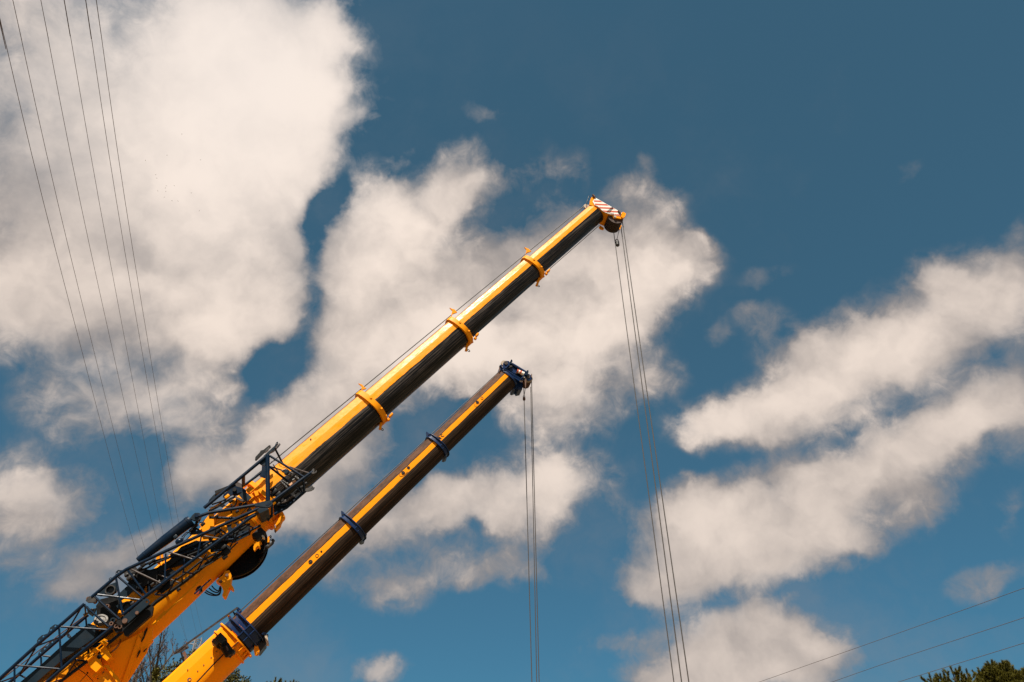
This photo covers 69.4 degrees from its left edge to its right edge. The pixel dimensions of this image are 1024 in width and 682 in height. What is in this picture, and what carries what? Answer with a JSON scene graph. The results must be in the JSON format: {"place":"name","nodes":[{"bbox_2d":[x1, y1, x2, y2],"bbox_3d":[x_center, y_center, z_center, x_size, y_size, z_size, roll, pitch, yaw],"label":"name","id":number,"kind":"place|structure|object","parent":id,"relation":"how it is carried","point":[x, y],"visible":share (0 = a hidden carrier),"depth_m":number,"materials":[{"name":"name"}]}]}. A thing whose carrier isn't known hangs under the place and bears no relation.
{"place":"outdoors","nodes":[
{"label":"outdoors","id":0,"kind":"place"},
{"bbox_2d":[0,20,164,642],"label":"power line","id":1,"kind":"object","parent":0,"point":[49,226],"visible":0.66,"depth_m":27.07,"materials":[{"name":"grey metal"}]},
{"bbox_2d":[13,2,175,646],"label":"power line","id":2,"kind":"object","parent":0,"point":[64,230],"visible":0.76,"depth_m":28.41,"materials":[{"name":"grey metal"}]},
{"bbox_2d":[41,2,183,631],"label":"power line","id":3,"kind":"object","parent":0,"point":[86,231],"visible":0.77,"depth_m":29.67,"materials":[{"name":"grey metal"}]},
{"bbox_2d":[64,0,186,639],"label":"power line","id":4,"kind":"object","parent":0,"point":[102,219],"visible":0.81,"depth_m":30.25,"materials":[{"name":"grey metal"}]},
{"bbox_2d":[85,0,196,633],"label":"power line","id":5,"kind":"object","parent":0,"point":[119,219],"visible":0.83,"depth_m":29.07,"materials":[{"name":"grey metal"}]},
{"bbox_2d":[96,0,204,641],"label":"power line","id":6,"kind":"object","parent":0,"point":[129,228],"visible":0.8,"depth_m":27.75,"materials":[{"name":"grey metal"}]},
{"bbox_2d":[0,0,1023,681],"label":"sky","id":7,"kind":"structure","parent":0,"point":[822,201],"materials":[{"name":"blue"}]},
{"bbox_2d":[760,588,1023,681],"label":"power line","id":8,"kind":"object","parent":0,"point":[902,631],"visible":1,"depth_m":70.11,"materials":[{"name":"grey metal"}]},
{"bbox_2d":[833,617,1023,681],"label":"power line","id":9,"kind":"object","parent":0,"point":[930,648],"visible":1,"depth_m":67.07,"materials":[{"name":"grey metal"}]},
{"bbox_2d":[899,643,1022,681],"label":"power line","id":10,"kind":"object","parent":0,"point":[963,661],"visible":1,"depth_m":63.36,"materials":[{"name":"grey metal"}]},
{"bbox_3d":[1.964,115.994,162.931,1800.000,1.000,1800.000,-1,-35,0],"label":"ground","id":11,"kind":"structure","parent":0,"visible":0},
{"bbox_2d":[128,655,149,681],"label":"bare tree","id":12,"kind":"object","parent":11,"relation":"on","point":[138,670],"visible":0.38,"depth_m":43.18,"materials":[{"name":"brown plant"}]},
{"bbox_2d":[132,628,185,681],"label":"bare tree","id":13,"kind":"object","parent":11,"relation":"on","point":[155,670],"visible":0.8,"depth_m":42.21,"materials":[{"name":"brown plant"}]},
{"bbox_2d":[157,649,196,681],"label":"evergreen tree","id":14,"kind":"object","parent":11,"relation":"on","point":[165,672],"visible":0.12,"depth_m":44.17,"materials":[{"name":"green plant"}]},
{"bbox_2d":[189,637,203,652],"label":"lattice pylon","id":15,"kind":"object","parent":11,"relation":"on","point":[195,642],"visible":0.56,"depth_m":109.65,"materials":[{"name":"metal"}]},
{"bbox_2d":[223,668,251,681],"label":"evergreen tree","id":16,"kind":"object","parent":11,"relation":"on","point":[231,677],"visible":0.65,"depth_m":46.25,"materials":[{"name":"green plant"}]},
{"bbox_2d":[266,677,296,681],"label":"pine tree","id":17,"kind":"object","parent":11,"relation":"on","point":[280,679],"visible":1,"depth_m":55.62,"materials":[{"name":"green plant"}]},
{"bbox_2d":[162,359,539,681],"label":"telescopic crane","id":18,"kind":"object","parent":11,"relation":"on","point":[222,653],"visible":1,"depth_m":24.37,"materials":[{"name":"yellow paint"}]},
{"bbox_2d":[44,194,688,681],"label":"telescopic crane","id":19,"kind":"object","parent":11,"relation":"on","point":[340,434],"visible":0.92,"depth_m":23.49,"materials":[{"name":"yellow paint"}]},
{"bbox_2d":[0,442,316,681],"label":"lattice jib","id":20,"kind":"object","parent":19,"relation":"attached to","point":[86,638],"visible":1,"depth_m":19.53,"materials":[{"name":"black metal"}]},
{"bbox_2d":[615,232,619,246],"bbox_3d":[4.520,-4.440,31.649,0.262,0.991,0.169,-1,-35,0],"label":"limit switch weight","id":21,"kind":"object","parent":19,"relation":"hanging from","point":[617,243],"visible":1,"depth_m":31.40,"materials":[{"name":"metal"}]},
{"bbox_2d":[919,672,949,681],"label":"pine tree","id":22,"kind":"object","parent":11,"relation":"on","point":[936,678],"visible":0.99,"depth_m":45.61,"materials":[{"name":"green plant"}]},
{"bbox_2d":[932,665,975,681],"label":"pine tree","id":23,"kind":"object","parent":11,"relation":"on","point":[957,673],"visible":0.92,"depth_m":45.63,"materials":[{"name":"green plant"}]},
{"bbox_2d":[952,668,985,681],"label":"pine tree","id":24,"kind":"object","parent":11,"relation":"on","point":[978,679],"visible":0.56,"depth_m":46.96,"materials":[{"name":"green plant"}]},
{"bbox_2d":[971,659,1023,681],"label":"pine tree","id":25,"kind":"object","parent":11,"relation":"on","point":[1003,671],"visible":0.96,"depth_m":47.23,"materials":[{"name":"green plant"}]}
]}

